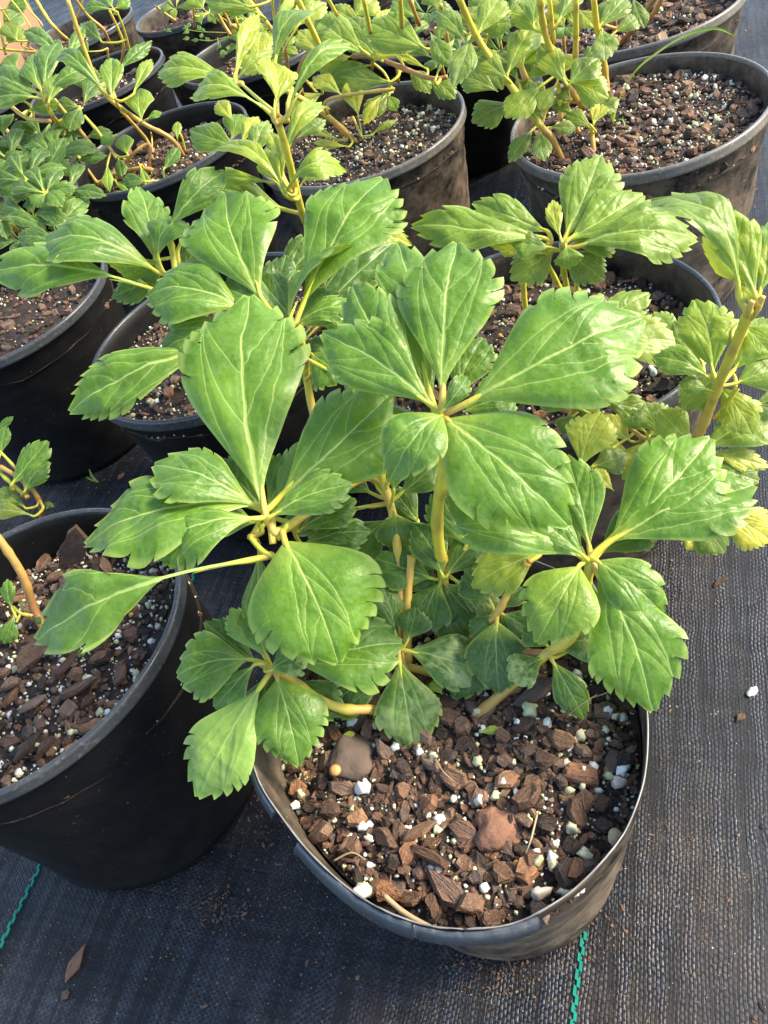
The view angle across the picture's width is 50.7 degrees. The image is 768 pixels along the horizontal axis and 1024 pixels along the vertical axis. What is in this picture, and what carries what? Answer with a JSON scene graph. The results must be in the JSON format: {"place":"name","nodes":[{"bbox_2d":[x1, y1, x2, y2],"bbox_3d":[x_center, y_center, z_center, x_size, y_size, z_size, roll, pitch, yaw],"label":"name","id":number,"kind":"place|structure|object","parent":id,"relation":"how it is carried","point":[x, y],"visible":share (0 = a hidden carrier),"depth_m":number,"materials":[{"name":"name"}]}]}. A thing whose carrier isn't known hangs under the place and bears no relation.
{"place":"outdoors","nodes":[
{"label":"outdoors","id":0,"kind":"place"},
{"bbox_2d":[0,0,767,1023],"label":"ground","id":1,"kind":"structure","parent":0,"point":[52,922],"depth_m":0.63,"materials":[{"name":"black fabric"}]},
{"bbox_2d":[0,0,43,87],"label":"board","id":2,"kind":"object","parent":1,"relation":"on","point":[32,19],"depth_m":2.04,"materials":[{"name":"beige wood"}]},
{"bbox_2d":[0,81,44,139],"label":"nursery pot","id":3,"kind":"object","parent":1,"relation":"on","point":[21,106],"visible":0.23,"depth_m":1.67,"materials":[{"name":"plastic"}]},
{"bbox_2d":[0,133,118,278],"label":"nursery pot","id":4,"kind":"object","parent":1,"relation":"on","point":[92,212],"visible":0.03,"depth_m":1.32,"materials":[{"name":"plastic"}]},
{"bbox_2d":[0,114,112,249],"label":"pachysandra","id":5,"kind":"object","parent":4,"relation":"on","point":[31,175],"visible":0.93,"depth_m":1.13,"materials":[{"name":"green plant"}]},
{"bbox_2d":[0,0,130,137],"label":"pachysandra","id":6,"kind":"object","parent":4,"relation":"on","point":[37,69],"visible":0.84,"depth_m":1.24,"materials":[{"name":"green plant"}]},
{"bbox_2d":[61,989,69,999],"bbox_3d":[-0.250,0.379,0.636,0.008,0.003,0.007,-22,45,0],"label":"bark chip","id":7,"kind":"object","parent":1,"relation":"on","point":[65,994],"visible":1,"depth_m":0.64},
{"bbox_2d":[0,258,135,482],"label":"nursery pot","id":8,"kind":"object","parent":1,"relation":"on","point":[52,340],"visible":0.73,"depth_m":1.00,"materials":[{"name":"plastic"}]},
{"bbox_2d":[65,943,85,982],"bbox_3d":[-0.248,0.362,0.650,0.010,0.003,0.030,9,52,20],"label":"dead leaf","id":9,"kind":"object","parent":1,"relation":"on","point":[74,964],"visible":1,"depth_m":0.65,"materials":[{"name":"brown plant"}]},
{"bbox_2d":[22,5,141,76],"bbox_3d":[-0.694,-1.064,1.979,0.282,0.212,0.286,-22,45,0],"label":"nursery pot","id":10,"kind":"object","parent":1,"relation":"on","point":[103,18],"visible":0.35,"depth_m":1.91,"materials":[{"name":"plastic"}]},
{"bbox_2d":[86,469,97,482],"bbox_3d":[-0.386,-0.045,1.066,0.010,0.019,0.011,-36,47,-13],"label":"grass seedling","id":11,"kind":"object","parent":1,"relation":"on","point":[93,479],"depth_m":1.07,"materials":[{"name":"green plant"}]},
{"bbox_2d":[30,46,177,146],"bbox_3d":[-0.534,-0.777,1.655,0.282,0.212,0.286,-22,45,0],"label":"nursery pot","id":12,"kind":"object","parent":1,"relation":"on","point":[100,110],"visible":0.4,"depth_m":1.54,"materials":[{"name":"plastic"}]},
{"bbox_2d":[0,508,254,890],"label":"nursery pot","id":13,"kind":"object","parent":1,"relation":"on","point":[96,790],"visible":0.77,"depth_m":0.61,"materials":[{"name":"plastic"}]},
{"bbox_2d":[0,534,44,643],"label":"pachysandra","id":14,"kind":"object","parent":13,"relation":"on","point":[9,633],"visible":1,"depth_m":0.66,"materials":[{"name":"green plant"}]},
{"bbox_2d":[0,416,53,519],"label":"pachysandra","id":15,"kind":"object","parent":13,"relation":"on","point":[32,467],"visible":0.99,"depth_m":0.79,"materials":[{"name":"green plant"}]},
{"bbox_2d":[74,101,279,277],"bbox_3d":[-0.307,-0.479,1.289,0.280,0.220,0.276,-22,45,0],"label":"nursery pot","id":16,"kind":"object","parent":1,"relation":"on","point":[108,206],"visible":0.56,"depth_m":1.23,"materials":[{"name":"plastic"}]},
{"bbox_2d":[51,0,185,208],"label":"pachysandra","id":17,"kind":"object","parent":16,"relation":"in","point":[139,100],"visible":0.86,"depth_m":1.17,"materials":[{"name":"green plant"}]},
{"bbox_2d":[136,0,262,105],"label":"nursery pot","id":18,"kind":"object","parent":1,"relation":"on","point":[153,24],"visible":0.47,"depth_m":1.73,"materials":[{"name":"plastic"}]},
{"bbox_2d":[166,0,249,57],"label":"weed","id":19,"kind":"object","parent":18,"relation":"in","point":[222,52],"visible":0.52,"depth_m":1.42,"materials":[{"name":"green plant"}]},
{"bbox_2d":[92,252,356,541],"bbox_3d":[-0.147,-0.118,0.902,0.279,0.212,0.277,-22,45,0],"label":"nursery pot","id":20,"kind":"object","parent":1,"relation":"on","point":[161,420],"visible":0.18,"depth_m":0.80,"materials":[{"name":"plastic"}]},
{"bbox_2d":[0,166,411,420],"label":"pachysandra","id":21,"kind":"object","parent":20,"relation":"in","point":[353,231],"visible":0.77,"depth_m":0.66,"materials":[{"name":"green plant"}]},
{"bbox_2d":[158,9,360,226],"bbox_3d":[-0.098,-0.333,0.788,0.180,0.263,0.244,-22,45,0],"label":"pachysandra","id":22,"kind":"object","parent":20,"relation":"in","point":[183,67],"visible":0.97,"depth_m":0.72,"materials":[{"name":"green plant"}]},
{"bbox_2d":[183,18,341,192],"bbox_3d":[-0.200,-0.752,1.506,0.285,0.212,0.282,-22,45,0],"label":"nursery pot","id":23,"kind":"object","parent":1,"relation":"on","point":[257,84],"visible":0.18,"depth_m":1.40,"materials":[{"name":"plastic"}]},
{"bbox_2d":[154,0,298,75],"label":"pachysandra","id":24,"kind":"object","parent":23,"relation":"in","point":[236,9],"visible":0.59,"depth_m":1.25,"materials":[{"name":"green plant"}]},
{"bbox_2d":[320,0,392,91],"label":"nursery pot","id":25,"kind":"object","parent":1,"relation":"on","point":[384,4],"visible":0.09,"depth_m":1.51,"materials":[{"name":"plastic"}]},
{"bbox_2d":[261,81,472,287],"bbox_3d":[-0.004,-0.431,1.137,0.282,0.212,0.286,-22,45,0],"label":"nursery pot","id":26,"kind":"object","parent":1,"relation":"on","point":[415,153],"visible":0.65,"depth_m":1.06,"materials":[{"name":"plastic"}]},
{"bbox_2d":[284,0,456,148],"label":"pachysandra","id":27,"kind":"object","parent":26,"relation":"in","point":[381,36],"visible":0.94,"depth_m":1.02,"materials":[{"name":"green plant"}]},
{"bbox_2d":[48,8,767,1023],"bbox_3d":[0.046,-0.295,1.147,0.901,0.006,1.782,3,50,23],"label":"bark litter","id":28,"kind":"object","parent":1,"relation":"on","point":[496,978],"visible":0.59,"depth_m":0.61,"materials":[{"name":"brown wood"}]},
{"bbox_2d":[358,0,531,177],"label":"nursery pot","id":29,"kind":"object","parent":1,"relation":"on","point":[487,149],"visible":0.09,"depth_m":1.29,"materials":[{"name":"plastic"}]},
{"bbox_2d":[250,552,648,960],"bbox_3d":[0.059,0.186,0.542,0.239,0.207,0.244,-22,45,0],"label":"nursery pot","id":30,"kind":"object","parent":1,"relation":"on","point":[506,841],"visible":0.67,"depth_m":0.46,"materials":[{"name":"plastic"}]},
{"bbox_2d":[33,241,757,799],"bbox_3d":[0.000,0.028,0.465,0.328,0.216,0.312,20,59,34],"label":"pachysandra","id":31,"kind":"object","parent":30,"relation":"on","point":[341,607],"visible":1,"depth_m":0.46,"materials":[{"name":"green plant"}]},
{"bbox_2d":[394,240,721,576],"bbox_3d":[0.159,-0.091,0.769,0.293,0.203,0.283,-22,45,0],"label":"nursery pot","id":32,"kind":"object","parent":1,"relation":"on","point":[675,287],"visible":0.15,"depth_m":0.73,"materials":[{"name":"plastic"}]},
{"bbox_2d":[411,155,767,556],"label":"pachysandra","id":33,"kind":"object","parent":32,"relation":"in","point":[604,213],"visible":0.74,"depth_m":0.57,"materials":[{"name":"green plant"}]},
{"bbox_2d":[510,52,767,304],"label":"nursery pot","id":34,"kind":"object","parent":1,"relation":"on","point":[696,122],"visible":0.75,"depth_m":0.88,"materials":[{"name":"plastic"}]},
{"bbox_2d":[421,0,649,162],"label":"pachysandra","id":35,"kind":"object","parent":34,"relation":"on","point":[531,52],"visible":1,"depth_m":0.83,"materials":[{"name":"green plant"}]},
{"bbox_2d":[601,27,734,126],"bbox_3d":[0.270,-0.431,0.817,0.025,0.136,0.210,-27,45,-5],"label":"grass weed","id":36,"kind":"object","parent":34,"relation":"in","point":[612,116],"depth_m":0.76,"materials":[{"name":"green plant"}]},
{"bbox_2d":[542,0,745,88],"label":"nursery pot","id":37,"kind":"object","parent":1,"relation":"on","point":[669,21],"visible":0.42,"depth_m":1.07,"materials":[{"name":"plastic"}]},
{"bbox_2d":[409,0,572,75],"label":"pachysandra","id":38,"kind":"object","parent":37,"relation":"in","point":[427,18],"visible":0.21,"depth_m":1.06,"materials":[{"name":"green plant"}]},
{"bbox_2d":[599,0,662,46],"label":"pachysandra","id":39,"kind":"object","parent":37,"relation":"on","point":[629,34],"visible":0.55,"depth_m":1.03,"materials":[{"name":"green plant"}]},
{"bbox_2d":[713,576,726,586],"bbox_3d":[0.299,0.062,0.722,0.015,0.003,0.006,-34,46,-12],"label":"bark chip","id":40,"kind":"object","parent":1,"relation":"on","point":[720,581],"visible":1,"depth_m":0.72,"materials":[{"name":"brown wood"}]},
{"bbox_2d":[736,713,745,721],"bbox_3d":[0.281,0.162,0.639,0.010,0.003,0.006,-35,46,-12],"label":"bark chip","id":41,"kind":"object","parent":1,"relation":"on","point":[740,716],"visible":1,"depth_m":0.64,"materials":[{"name":"brown wood"}]},
{"bbox_2d":[746,686,757,696],"bbox_3d":[0.296,0.144,0.651,0.012,0.004,0.007,-35,47,-12],"label":"perlite grain","id":42,"kind":"object","parent":1,"relation":"on","point":[752,691],"visible":1,"depth_m":0.65}
]}

